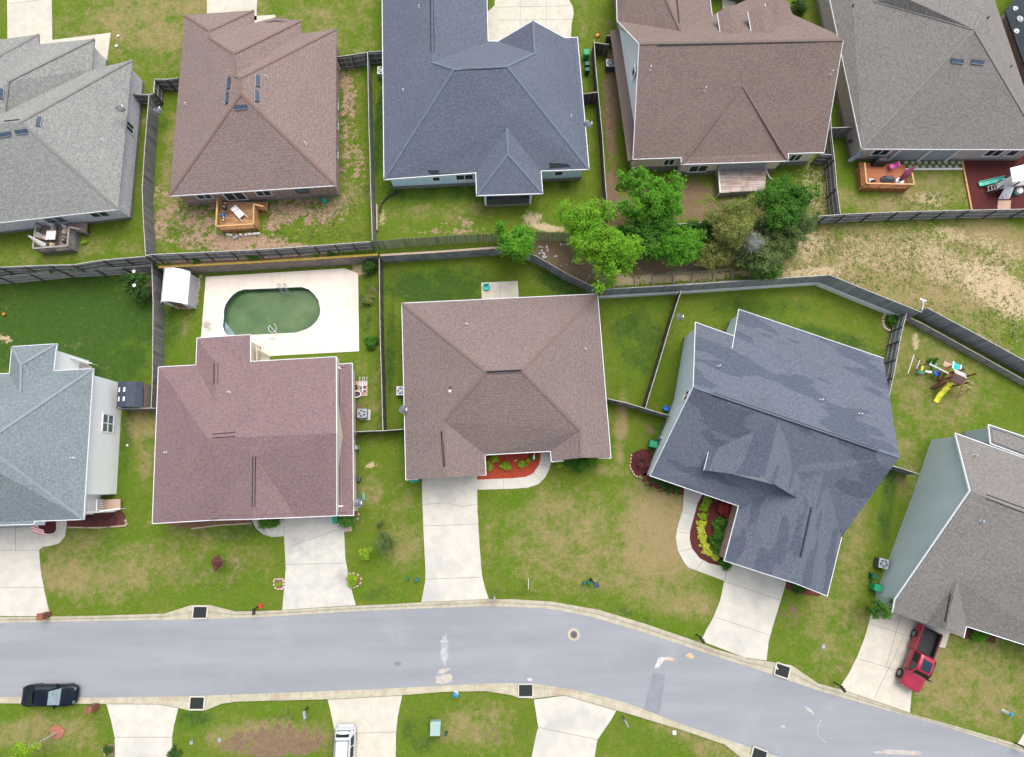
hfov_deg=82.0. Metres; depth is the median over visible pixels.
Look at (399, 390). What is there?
air conditioner
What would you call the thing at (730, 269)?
timber crib
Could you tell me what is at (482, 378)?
brick house
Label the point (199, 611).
storm drain
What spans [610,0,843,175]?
sided house
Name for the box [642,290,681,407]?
wood fence
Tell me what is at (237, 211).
sun lounger
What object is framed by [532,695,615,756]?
driveway
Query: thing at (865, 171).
wooden deck
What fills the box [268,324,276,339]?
pool hose
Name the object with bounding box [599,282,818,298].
garden wall
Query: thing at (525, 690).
storm drain
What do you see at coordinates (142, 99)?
wood fence
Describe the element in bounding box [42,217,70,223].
patio door
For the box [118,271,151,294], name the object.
garden tree
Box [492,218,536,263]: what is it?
round tree
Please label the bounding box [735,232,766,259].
bare shrub
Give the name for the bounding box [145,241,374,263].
wood fence
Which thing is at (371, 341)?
shrub
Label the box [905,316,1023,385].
wood fence
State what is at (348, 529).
brick pad
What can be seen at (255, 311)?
swimming pool
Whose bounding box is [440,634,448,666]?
road stain
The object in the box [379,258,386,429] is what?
wood fence
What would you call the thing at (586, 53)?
wheelie bin
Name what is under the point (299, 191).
window
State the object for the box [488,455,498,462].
shrub
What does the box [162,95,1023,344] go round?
weeds
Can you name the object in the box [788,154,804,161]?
window
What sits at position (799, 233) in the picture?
scrub tree
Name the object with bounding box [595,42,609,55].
wood fence
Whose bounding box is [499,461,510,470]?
shrub
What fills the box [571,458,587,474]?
shrub
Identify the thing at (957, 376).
swing set
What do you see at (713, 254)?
olive tree
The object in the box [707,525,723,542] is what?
shrub
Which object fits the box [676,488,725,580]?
path
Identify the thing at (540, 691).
kerb
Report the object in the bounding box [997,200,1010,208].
paving slab
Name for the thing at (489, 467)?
shrub
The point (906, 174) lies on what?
folded umbrella
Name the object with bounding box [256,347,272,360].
porch
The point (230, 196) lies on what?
patio door
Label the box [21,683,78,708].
parked car
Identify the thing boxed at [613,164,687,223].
leafy tree
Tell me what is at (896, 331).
wood fence
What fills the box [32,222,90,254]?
wooden deck
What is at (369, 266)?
shrub
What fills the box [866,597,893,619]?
leafy tree
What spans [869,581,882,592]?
wheelie bin
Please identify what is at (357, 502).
satellite dish
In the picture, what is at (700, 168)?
window
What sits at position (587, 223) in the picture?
leafy tree
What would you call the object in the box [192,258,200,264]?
shrub
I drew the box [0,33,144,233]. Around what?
brick house
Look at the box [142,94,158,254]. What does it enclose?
wood fence
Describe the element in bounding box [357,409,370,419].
air conditioner
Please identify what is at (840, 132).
wood fence
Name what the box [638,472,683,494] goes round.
mulch bed
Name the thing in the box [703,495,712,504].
lime plant
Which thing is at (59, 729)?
mulch bed
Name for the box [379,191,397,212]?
drain hose
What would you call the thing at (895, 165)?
deck chair
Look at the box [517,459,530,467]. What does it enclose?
shrub
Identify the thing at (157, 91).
wood fence
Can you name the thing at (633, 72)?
window
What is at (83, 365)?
porch
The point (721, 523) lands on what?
shrub
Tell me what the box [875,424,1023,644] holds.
sided house
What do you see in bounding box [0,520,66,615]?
driveway
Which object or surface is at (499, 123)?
sided house
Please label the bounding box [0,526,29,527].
garage door
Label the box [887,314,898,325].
shrub
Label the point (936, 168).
edging kerb
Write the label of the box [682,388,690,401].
window
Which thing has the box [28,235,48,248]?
folded umbrella
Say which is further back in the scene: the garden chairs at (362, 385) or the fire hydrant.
the garden chairs at (362, 385)
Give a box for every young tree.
[211,554,224,571]
[358,547,371,560]
[372,526,397,555]
[377,520,384,527]
[638,168,653,182]
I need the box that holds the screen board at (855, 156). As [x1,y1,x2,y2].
[848,151,863,161]
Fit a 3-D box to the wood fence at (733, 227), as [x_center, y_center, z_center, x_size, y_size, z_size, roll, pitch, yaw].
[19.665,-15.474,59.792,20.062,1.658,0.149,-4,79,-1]
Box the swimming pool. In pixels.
[222,286,320,335]
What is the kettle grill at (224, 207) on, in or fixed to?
on the wooden deck at (231, 222)
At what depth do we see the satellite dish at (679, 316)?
58.06 m
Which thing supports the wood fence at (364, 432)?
on the ground at (102, 324)
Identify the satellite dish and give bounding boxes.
[115,105,125,111]
[153,106,166,120]
[353,498,362,507]
[399,405,407,413]
[585,120,591,127]
[674,313,683,320]
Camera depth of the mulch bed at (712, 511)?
56.45 m
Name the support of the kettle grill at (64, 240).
on the wooden deck at (74, 232)
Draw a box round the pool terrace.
[201,268,358,355]
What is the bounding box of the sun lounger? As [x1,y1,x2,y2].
[230,205,246,221]
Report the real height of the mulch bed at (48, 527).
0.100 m
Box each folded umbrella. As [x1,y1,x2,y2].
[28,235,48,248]
[895,164,916,185]
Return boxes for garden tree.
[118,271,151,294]
[128,283,151,301]
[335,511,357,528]
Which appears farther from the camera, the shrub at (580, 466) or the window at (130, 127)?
the window at (130, 127)
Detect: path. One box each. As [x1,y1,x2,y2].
[255,15,275,21]
[477,452,550,489]
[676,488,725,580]
[722,0,735,8]
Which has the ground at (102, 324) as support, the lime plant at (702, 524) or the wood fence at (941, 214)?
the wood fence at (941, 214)
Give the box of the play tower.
[978,165,1023,198]
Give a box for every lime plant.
[696,520,706,527]
[696,526,705,535]
[697,512,708,520]
[697,534,707,543]
[698,502,709,512]
[699,541,710,552]
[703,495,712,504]
[703,548,712,555]
[710,554,718,561]
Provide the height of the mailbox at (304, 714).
1.460 m
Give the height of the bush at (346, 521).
2.466 m
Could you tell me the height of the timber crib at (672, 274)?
0.160 m
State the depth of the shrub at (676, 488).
56.84 m
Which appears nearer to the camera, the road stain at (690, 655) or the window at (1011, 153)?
the road stain at (690, 655)
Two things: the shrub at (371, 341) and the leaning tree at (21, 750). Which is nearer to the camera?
the leaning tree at (21, 750)
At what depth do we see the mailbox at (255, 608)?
53.51 m
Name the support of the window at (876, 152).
in the brick house at (928, 80)
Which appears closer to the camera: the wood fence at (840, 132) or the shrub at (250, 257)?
the shrub at (250, 257)
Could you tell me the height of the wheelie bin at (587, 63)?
0.842 m
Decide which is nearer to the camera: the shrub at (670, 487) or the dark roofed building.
the shrub at (670, 487)
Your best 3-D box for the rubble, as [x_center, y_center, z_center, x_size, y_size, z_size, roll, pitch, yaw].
[4.190,-12.570,59.798,3.191,0.140,2.567,0,79,-1]
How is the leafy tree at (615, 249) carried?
on the ground at (102, 324)
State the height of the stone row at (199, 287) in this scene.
0.200 m
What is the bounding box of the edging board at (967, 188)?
[961,160,972,209]
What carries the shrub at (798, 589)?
on the mulch bed at (789, 586)
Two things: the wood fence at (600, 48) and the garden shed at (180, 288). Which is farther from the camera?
the wood fence at (600, 48)
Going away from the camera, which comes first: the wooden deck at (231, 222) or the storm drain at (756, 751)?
the storm drain at (756, 751)
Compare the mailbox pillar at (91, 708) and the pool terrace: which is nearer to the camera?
the mailbox pillar at (91, 708)
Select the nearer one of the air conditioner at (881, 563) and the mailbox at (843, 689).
the mailbox at (843, 689)
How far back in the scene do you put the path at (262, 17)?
64.64 m
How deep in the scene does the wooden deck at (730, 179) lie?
60.62 m
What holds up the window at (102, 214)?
in the brick house at (69, 139)
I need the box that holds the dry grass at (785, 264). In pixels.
[169,178,1023,349]
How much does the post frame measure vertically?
0.818 m
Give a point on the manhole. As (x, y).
(573, 634)
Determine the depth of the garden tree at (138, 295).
58.19 m
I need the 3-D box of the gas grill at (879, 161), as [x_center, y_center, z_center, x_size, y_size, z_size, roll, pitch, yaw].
[38.141,-22.492,61.013,1.350,1.075,0.550,0,79,-1]
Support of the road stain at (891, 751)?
on the road
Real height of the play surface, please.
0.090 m
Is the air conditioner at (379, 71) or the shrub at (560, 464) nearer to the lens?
the shrub at (560, 464)
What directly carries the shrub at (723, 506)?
on the mulch bed at (712, 511)
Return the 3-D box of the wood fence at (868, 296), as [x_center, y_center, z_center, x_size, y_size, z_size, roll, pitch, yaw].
[36.058,-8.225,59.435,9.538,2.108,0.095,23,80,4]
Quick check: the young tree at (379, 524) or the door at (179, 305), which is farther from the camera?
the door at (179, 305)
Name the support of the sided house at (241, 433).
on the ground at (102, 324)
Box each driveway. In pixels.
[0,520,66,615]
[7,0,110,59]
[107,704,177,756]
[207,0,256,19]
[252,516,355,609]
[328,695,401,756]
[421,476,488,601]
[488,0,573,40]
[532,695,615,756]
[702,563,785,659]
[840,607,949,712]
[1018,733,1023,744]
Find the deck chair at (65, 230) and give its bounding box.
[60,224,67,233]
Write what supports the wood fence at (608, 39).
on the ground at (102, 324)
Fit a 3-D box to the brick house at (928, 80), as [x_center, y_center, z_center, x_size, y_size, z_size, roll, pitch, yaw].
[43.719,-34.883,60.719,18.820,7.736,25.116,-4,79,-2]
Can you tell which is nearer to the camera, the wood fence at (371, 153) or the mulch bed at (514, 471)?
the mulch bed at (514, 471)
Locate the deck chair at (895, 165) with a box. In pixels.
[888,161,899,169]
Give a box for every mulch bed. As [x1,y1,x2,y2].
[38,521,55,533]
[50,725,64,739]
[67,511,127,528]
[102,743,114,755]
[169,520,251,528]
[273,578,284,589]
[349,572,361,587]
[354,508,359,520]
[477,452,540,479]
[629,449,652,477]
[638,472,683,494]
[690,495,729,564]
[786,582,820,595]
[964,628,995,642]
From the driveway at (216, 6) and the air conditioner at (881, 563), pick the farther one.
the driveway at (216, 6)
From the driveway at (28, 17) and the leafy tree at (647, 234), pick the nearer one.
the leafy tree at (647, 234)
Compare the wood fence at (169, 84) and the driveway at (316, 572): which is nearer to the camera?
the driveway at (316, 572)
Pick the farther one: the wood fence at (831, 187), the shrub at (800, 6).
the shrub at (800, 6)
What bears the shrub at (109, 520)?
on the mulch bed at (120, 520)
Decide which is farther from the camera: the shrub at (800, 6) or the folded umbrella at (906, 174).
the shrub at (800, 6)
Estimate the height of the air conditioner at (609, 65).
0.825 m
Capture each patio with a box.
[356,381,367,396]
[481,281,518,298]
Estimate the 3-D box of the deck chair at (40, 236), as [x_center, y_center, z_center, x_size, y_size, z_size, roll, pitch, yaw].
[-46.611,-14.080,58.516,0.693,0.993,0.590,10,79,1]
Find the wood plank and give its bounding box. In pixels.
[376,204,377,230]
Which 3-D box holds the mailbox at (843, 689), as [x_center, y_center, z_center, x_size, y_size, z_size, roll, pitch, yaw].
[29.722,27.931,53.314,0.293,1.460,0.575,-35,82,-7]
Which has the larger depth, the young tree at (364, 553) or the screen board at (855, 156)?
the screen board at (855, 156)
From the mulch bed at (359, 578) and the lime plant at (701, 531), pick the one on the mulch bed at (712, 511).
the lime plant at (701, 531)
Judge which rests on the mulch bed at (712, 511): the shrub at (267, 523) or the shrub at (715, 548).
the shrub at (715, 548)
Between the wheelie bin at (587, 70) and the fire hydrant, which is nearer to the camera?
the fire hydrant
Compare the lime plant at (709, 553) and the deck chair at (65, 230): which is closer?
the lime plant at (709, 553)
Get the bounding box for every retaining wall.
[158,253,381,273]
[380,246,502,262]
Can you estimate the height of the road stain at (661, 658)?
0.010 m
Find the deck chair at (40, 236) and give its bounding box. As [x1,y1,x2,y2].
[35,232,47,240]
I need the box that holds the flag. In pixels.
[30,525,44,534]
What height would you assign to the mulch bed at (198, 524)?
0.210 m
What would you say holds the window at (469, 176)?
in the sided house at (499, 123)
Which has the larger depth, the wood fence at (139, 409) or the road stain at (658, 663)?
the wood fence at (139, 409)
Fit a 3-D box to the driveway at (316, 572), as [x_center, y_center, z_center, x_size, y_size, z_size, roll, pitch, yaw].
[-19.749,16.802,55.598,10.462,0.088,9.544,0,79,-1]
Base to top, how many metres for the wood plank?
0.200 m
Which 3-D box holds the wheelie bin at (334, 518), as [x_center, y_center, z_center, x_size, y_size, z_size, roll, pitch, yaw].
[-16.585,13.266,55.792,0.660,1.042,0.913,0,79,-1]
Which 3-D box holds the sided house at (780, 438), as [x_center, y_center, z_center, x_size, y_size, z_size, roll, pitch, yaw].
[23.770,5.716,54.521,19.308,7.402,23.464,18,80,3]
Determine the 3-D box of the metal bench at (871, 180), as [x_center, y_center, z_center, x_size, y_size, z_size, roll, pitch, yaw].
[37.049,-20.448,60.490,0.500,0.590,0.500,0,79,-1]
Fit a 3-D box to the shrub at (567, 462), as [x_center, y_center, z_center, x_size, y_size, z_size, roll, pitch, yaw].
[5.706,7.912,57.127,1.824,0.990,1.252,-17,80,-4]
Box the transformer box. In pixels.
[430,719,440,735]
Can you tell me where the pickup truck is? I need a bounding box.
[896,622,942,693]
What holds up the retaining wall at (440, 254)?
on the ground at (102, 324)
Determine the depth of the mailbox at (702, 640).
53.38 m
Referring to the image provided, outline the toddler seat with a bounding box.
[483,283,489,289]
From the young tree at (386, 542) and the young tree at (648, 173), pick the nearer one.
the young tree at (386, 542)
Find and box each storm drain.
[188,696,205,710]
[191,605,207,618]
[518,683,533,697]
[750,746,767,756]
[773,662,790,679]
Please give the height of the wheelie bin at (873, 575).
0.642 m
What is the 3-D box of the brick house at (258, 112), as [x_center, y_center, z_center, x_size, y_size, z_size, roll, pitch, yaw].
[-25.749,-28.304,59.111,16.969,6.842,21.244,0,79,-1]
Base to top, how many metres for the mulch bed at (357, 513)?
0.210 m
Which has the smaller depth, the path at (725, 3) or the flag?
the flag
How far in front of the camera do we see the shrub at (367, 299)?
59.79 m
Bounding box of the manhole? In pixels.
[568,628,579,640]
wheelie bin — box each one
[332,516,338,523]
[583,49,589,60]
[584,61,589,66]
[585,67,589,74]
[648,439,657,447]
[869,572,877,579]
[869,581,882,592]
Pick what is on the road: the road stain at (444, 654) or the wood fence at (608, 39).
the road stain at (444, 654)
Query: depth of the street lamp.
52.16 m
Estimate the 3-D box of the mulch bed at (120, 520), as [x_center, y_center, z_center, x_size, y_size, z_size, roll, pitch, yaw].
[-39.425,13.580,55.924,5.760,0.210,1.542,-7,79,-2]
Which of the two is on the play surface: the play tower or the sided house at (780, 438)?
the play tower
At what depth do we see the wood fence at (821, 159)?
61.13 m
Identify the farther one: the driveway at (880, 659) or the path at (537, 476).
the path at (537, 476)
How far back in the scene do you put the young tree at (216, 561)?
53.86 m
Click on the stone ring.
(883, 324)
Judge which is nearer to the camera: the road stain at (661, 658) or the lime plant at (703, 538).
the road stain at (661, 658)
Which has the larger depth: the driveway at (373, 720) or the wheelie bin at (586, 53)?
the wheelie bin at (586, 53)
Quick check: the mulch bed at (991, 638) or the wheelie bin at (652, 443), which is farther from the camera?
the wheelie bin at (652, 443)
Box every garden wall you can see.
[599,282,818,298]
[816,282,907,320]
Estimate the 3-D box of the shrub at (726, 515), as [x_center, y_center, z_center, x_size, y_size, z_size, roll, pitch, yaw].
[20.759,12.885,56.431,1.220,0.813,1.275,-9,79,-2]
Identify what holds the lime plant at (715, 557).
on the mulch bed at (712, 511)
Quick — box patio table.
[46,230,59,241]
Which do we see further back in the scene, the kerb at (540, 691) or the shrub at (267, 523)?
the shrub at (267, 523)
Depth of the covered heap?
60.85 m
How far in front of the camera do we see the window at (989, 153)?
61.14 m
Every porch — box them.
[70,356,97,368]
[86,499,124,511]
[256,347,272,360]
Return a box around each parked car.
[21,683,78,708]
[333,724,356,756]
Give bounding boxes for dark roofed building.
[1001,0,1023,84]
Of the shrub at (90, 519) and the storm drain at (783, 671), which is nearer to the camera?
the storm drain at (783, 671)
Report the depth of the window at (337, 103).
61.74 m
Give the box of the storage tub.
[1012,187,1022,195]
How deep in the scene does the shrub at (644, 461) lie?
57.06 m
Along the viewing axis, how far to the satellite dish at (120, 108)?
57.64 m
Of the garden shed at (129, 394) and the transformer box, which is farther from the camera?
the garden shed at (129, 394)
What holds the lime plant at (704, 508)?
on the mulch bed at (712, 511)
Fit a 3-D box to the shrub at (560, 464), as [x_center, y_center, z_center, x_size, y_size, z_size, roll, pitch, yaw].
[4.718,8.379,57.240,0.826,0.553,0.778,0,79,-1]
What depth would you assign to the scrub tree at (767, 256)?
56.63 m
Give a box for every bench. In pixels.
[35,521,46,524]
[868,178,876,182]
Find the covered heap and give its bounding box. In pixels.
[880,175,894,182]
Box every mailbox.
[252,603,261,614]
[302,706,308,718]
[696,634,705,643]
[833,682,846,692]
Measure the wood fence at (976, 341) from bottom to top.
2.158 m
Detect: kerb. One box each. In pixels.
[0,599,1023,751]
[0,683,776,756]
[906,168,962,169]
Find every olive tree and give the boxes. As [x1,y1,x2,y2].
[692,231,733,274]
[701,192,766,250]
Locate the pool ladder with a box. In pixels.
[277,283,290,295]
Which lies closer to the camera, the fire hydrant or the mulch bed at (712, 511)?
the fire hydrant
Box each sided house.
[0,343,120,527]
[152,334,356,523]
[382,0,589,206]
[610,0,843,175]
[646,309,899,596]
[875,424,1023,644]
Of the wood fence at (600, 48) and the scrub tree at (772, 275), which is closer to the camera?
the scrub tree at (772, 275)
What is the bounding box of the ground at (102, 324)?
[0,0,1023,756]
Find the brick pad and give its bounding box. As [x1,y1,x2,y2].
[344,526,351,531]
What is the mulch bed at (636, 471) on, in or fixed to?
on the ground at (102, 324)
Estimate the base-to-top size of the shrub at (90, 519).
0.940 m
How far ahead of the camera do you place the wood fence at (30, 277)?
59.56 m
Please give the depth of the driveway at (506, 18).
65.06 m
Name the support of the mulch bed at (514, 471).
on the ground at (102, 324)
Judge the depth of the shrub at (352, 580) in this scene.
54.73 m
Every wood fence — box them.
[0,256,154,274]
[0,264,151,284]
[115,408,155,410]
[132,93,163,104]
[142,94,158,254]
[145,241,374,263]
[151,263,163,407]
[153,79,163,103]
[154,77,178,91]
[337,52,369,69]
[354,430,385,433]
[367,52,375,245]
[368,51,381,64]
[372,226,608,249]
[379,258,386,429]
[383,429,403,432]
[524,253,597,293]
[583,92,597,104]
[591,41,608,223]
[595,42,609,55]
[599,275,828,295]
[605,35,611,47]
[607,398,670,417]
[620,219,765,234]
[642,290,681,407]
[798,209,1023,225]
[810,154,831,165]
[820,275,921,316]
[824,118,840,221]
[832,126,853,137]
[884,313,906,395]
[890,466,919,474]
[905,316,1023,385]
[915,307,1023,374]
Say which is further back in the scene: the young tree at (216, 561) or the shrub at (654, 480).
the shrub at (654, 480)
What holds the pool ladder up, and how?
on the swimming pool
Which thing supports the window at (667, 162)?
in the sided house at (702, 90)
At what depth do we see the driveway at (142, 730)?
52.63 m
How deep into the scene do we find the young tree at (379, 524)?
55.31 m
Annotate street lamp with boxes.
[589,578,599,588]
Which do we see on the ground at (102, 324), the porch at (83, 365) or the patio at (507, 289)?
the patio at (507, 289)
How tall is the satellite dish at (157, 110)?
1.929 m
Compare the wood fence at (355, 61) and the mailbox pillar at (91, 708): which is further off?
the wood fence at (355, 61)
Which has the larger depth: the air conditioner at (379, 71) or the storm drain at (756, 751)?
the air conditioner at (379, 71)
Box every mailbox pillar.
[36,612,51,619]
[84,703,99,713]
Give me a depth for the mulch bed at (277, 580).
55.02 m
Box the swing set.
[918,361,976,402]
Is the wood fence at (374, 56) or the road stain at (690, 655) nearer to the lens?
the road stain at (690, 655)
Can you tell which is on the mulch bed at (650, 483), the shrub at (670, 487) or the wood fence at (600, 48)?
the shrub at (670, 487)
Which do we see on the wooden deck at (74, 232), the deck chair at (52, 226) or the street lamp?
the deck chair at (52, 226)
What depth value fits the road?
53.87 m
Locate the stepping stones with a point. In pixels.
(933, 162)
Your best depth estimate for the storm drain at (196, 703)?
52.98 m
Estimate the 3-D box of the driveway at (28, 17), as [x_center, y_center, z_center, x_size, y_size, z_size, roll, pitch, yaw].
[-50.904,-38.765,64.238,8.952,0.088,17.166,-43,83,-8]
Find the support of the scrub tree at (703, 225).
on the ground at (102, 324)
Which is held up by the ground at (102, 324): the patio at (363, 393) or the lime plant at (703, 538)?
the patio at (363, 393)
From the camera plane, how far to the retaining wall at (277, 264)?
59.68 m
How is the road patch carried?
on the road
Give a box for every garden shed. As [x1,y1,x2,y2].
[116,381,151,407]
[160,267,198,308]
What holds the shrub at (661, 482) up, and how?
on the mulch bed at (650, 483)
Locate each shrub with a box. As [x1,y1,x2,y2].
[80,513,97,526]
[97,514,115,528]
[103,744,112,755]
[166,744,182,756]
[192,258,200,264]
[246,255,259,260]
[257,519,281,530]
[345,572,358,588]
[362,259,377,275]
[362,294,373,304]
[363,336,379,349]
[486,460,494,471]
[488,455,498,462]
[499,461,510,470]
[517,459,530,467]
[557,462,563,467]
[562,458,580,467]
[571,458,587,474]
[585,458,597,465]
[630,453,649,471]
[650,477,658,482]
[658,479,665,486]
[662,482,674,491]
[672,485,680,492]
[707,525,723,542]
[708,539,721,555]
[710,516,728,532]
[717,501,731,515]
[719,558,732,570]
[724,510,730,518]
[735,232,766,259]
[790,0,808,15]
[792,583,806,594]
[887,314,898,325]
[926,357,938,364]
[970,629,990,645]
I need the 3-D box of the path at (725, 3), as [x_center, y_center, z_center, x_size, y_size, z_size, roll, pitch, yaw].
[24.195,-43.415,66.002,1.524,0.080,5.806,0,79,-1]
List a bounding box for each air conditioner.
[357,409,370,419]
[377,66,382,78]
[396,386,403,395]
[605,59,614,70]
[874,557,888,569]
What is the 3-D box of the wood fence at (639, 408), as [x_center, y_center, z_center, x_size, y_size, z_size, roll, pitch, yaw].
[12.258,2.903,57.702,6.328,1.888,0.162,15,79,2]
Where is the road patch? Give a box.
[644,673,664,714]
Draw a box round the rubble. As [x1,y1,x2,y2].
[538,243,566,266]
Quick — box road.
[0,606,1023,756]
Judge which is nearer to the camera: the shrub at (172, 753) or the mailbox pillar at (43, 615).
the shrub at (172, 753)
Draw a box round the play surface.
[963,156,1023,209]
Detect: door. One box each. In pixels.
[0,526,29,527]
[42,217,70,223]
[169,302,187,307]
[222,193,248,200]
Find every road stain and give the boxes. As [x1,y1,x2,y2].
[435,673,452,683]
[437,668,449,673]
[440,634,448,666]
[440,647,448,660]
[654,660,662,668]
[657,657,669,660]
[686,653,694,658]
[873,749,921,754]
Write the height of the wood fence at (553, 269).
2.008 m
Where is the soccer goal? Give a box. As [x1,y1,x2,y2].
[908,354,921,372]
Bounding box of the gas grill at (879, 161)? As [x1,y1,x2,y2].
[870,157,888,166]
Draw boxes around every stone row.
[196,275,201,304]
[226,232,259,236]
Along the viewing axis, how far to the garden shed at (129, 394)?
56.03 m
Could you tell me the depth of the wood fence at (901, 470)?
56.59 m
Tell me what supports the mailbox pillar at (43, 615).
on the ground at (102, 324)
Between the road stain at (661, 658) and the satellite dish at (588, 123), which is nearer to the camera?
the road stain at (661, 658)
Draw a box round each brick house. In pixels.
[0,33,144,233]
[169,10,339,205]
[401,293,610,479]
[816,0,1023,161]
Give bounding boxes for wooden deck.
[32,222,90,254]
[215,197,269,232]
[715,163,771,197]
[856,162,914,191]
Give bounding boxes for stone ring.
[881,313,890,331]
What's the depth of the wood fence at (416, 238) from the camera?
58.96 m
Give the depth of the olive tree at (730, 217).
55.74 m
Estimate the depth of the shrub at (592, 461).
57.06 m
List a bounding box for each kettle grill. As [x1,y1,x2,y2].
[61,238,72,243]
[222,204,230,213]
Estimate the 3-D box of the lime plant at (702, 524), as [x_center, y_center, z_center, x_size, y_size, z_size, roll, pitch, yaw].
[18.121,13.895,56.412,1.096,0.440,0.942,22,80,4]
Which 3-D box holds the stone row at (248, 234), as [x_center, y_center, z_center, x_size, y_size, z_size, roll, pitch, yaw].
[-27.315,-14.645,59.830,3.400,0.160,0.367,-2,79,-1]
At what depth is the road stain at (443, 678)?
53.72 m
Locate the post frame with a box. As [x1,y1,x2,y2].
[919,298,926,310]
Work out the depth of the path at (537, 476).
57.10 m
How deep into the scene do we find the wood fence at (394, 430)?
56.75 m
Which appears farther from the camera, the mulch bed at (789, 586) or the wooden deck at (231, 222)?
the wooden deck at (231, 222)
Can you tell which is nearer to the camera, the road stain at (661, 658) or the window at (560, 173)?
the road stain at (661, 658)
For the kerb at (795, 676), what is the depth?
54.50 m
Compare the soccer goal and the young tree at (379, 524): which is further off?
the soccer goal
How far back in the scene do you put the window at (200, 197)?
59.08 m
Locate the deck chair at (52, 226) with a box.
[47,223,55,230]
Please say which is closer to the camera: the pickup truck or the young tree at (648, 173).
the pickup truck
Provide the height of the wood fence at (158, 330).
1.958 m
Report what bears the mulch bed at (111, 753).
on the ground at (102, 324)
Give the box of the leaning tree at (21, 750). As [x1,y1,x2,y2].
[11,732,56,756]
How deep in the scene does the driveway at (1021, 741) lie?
53.27 m
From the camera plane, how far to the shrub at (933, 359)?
59.47 m
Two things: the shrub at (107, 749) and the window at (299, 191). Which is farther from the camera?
the window at (299, 191)
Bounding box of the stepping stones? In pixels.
[904,161,960,167]
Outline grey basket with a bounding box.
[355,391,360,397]
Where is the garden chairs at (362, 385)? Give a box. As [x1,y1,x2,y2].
[359,377,366,391]
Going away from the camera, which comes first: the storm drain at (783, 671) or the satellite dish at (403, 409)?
the storm drain at (783, 671)
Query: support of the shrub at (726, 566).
on the mulch bed at (712, 511)
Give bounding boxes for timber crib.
[651,272,692,285]
[691,268,750,283]
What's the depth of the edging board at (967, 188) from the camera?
61.70 m
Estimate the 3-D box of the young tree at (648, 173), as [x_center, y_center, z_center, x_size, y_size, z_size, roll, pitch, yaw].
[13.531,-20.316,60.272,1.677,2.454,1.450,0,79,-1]
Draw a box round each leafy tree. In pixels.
[551,196,619,259]
[571,223,646,294]
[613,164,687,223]
[614,211,674,264]
[644,215,707,271]
[743,171,823,231]
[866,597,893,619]
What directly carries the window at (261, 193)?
in the brick house at (258, 112)
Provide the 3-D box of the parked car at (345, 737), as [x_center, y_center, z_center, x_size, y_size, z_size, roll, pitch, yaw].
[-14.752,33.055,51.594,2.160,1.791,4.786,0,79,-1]
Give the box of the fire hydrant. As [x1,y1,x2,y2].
[1002,709,1013,715]
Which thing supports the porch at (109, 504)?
attached to the sided house at (60, 418)
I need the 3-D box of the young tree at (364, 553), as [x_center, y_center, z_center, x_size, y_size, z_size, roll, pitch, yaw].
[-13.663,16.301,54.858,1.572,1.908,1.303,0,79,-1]
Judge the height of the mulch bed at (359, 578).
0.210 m
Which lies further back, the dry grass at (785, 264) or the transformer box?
the dry grass at (785, 264)
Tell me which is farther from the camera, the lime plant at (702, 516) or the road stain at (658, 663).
the lime plant at (702, 516)
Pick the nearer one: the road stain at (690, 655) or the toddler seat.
the road stain at (690, 655)
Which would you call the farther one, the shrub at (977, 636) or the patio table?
the patio table
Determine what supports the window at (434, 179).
in the sided house at (499, 123)
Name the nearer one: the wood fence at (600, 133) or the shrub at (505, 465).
the shrub at (505, 465)
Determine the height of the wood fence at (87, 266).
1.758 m
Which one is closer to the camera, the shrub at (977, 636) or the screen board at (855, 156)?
the shrub at (977, 636)
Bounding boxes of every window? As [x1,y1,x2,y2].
[88,212,111,217]
[101,413,114,433]
[127,120,134,135]
[195,195,214,199]
[254,191,273,196]
[295,188,309,193]
[336,97,338,110]
[431,176,440,181]
[455,174,473,180]
[553,171,563,175]
[631,63,635,81]
[661,159,675,165]
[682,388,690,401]
[687,165,709,172]
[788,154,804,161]
[869,150,891,155]
[980,151,1004,156]
[1003,151,1020,155]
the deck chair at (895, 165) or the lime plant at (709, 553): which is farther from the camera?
the deck chair at (895, 165)
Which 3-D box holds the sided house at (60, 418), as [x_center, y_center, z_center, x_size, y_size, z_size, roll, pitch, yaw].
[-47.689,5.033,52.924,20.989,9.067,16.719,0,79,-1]
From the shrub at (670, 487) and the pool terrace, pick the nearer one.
the shrub at (670, 487)
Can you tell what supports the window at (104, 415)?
in the sided house at (60, 418)
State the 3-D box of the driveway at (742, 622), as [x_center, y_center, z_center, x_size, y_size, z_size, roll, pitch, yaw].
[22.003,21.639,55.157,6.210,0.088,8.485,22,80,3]
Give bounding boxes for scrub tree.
[680,219,724,246]
[723,231,786,279]
[739,259,786,281]
[753,206,822,263]
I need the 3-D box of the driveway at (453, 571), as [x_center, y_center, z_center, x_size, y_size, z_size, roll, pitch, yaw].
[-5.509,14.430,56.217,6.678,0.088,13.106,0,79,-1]
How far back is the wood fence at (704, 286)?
59.52 m
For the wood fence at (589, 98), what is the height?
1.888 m
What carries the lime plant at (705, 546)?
on the mulch bed at (712, 511)

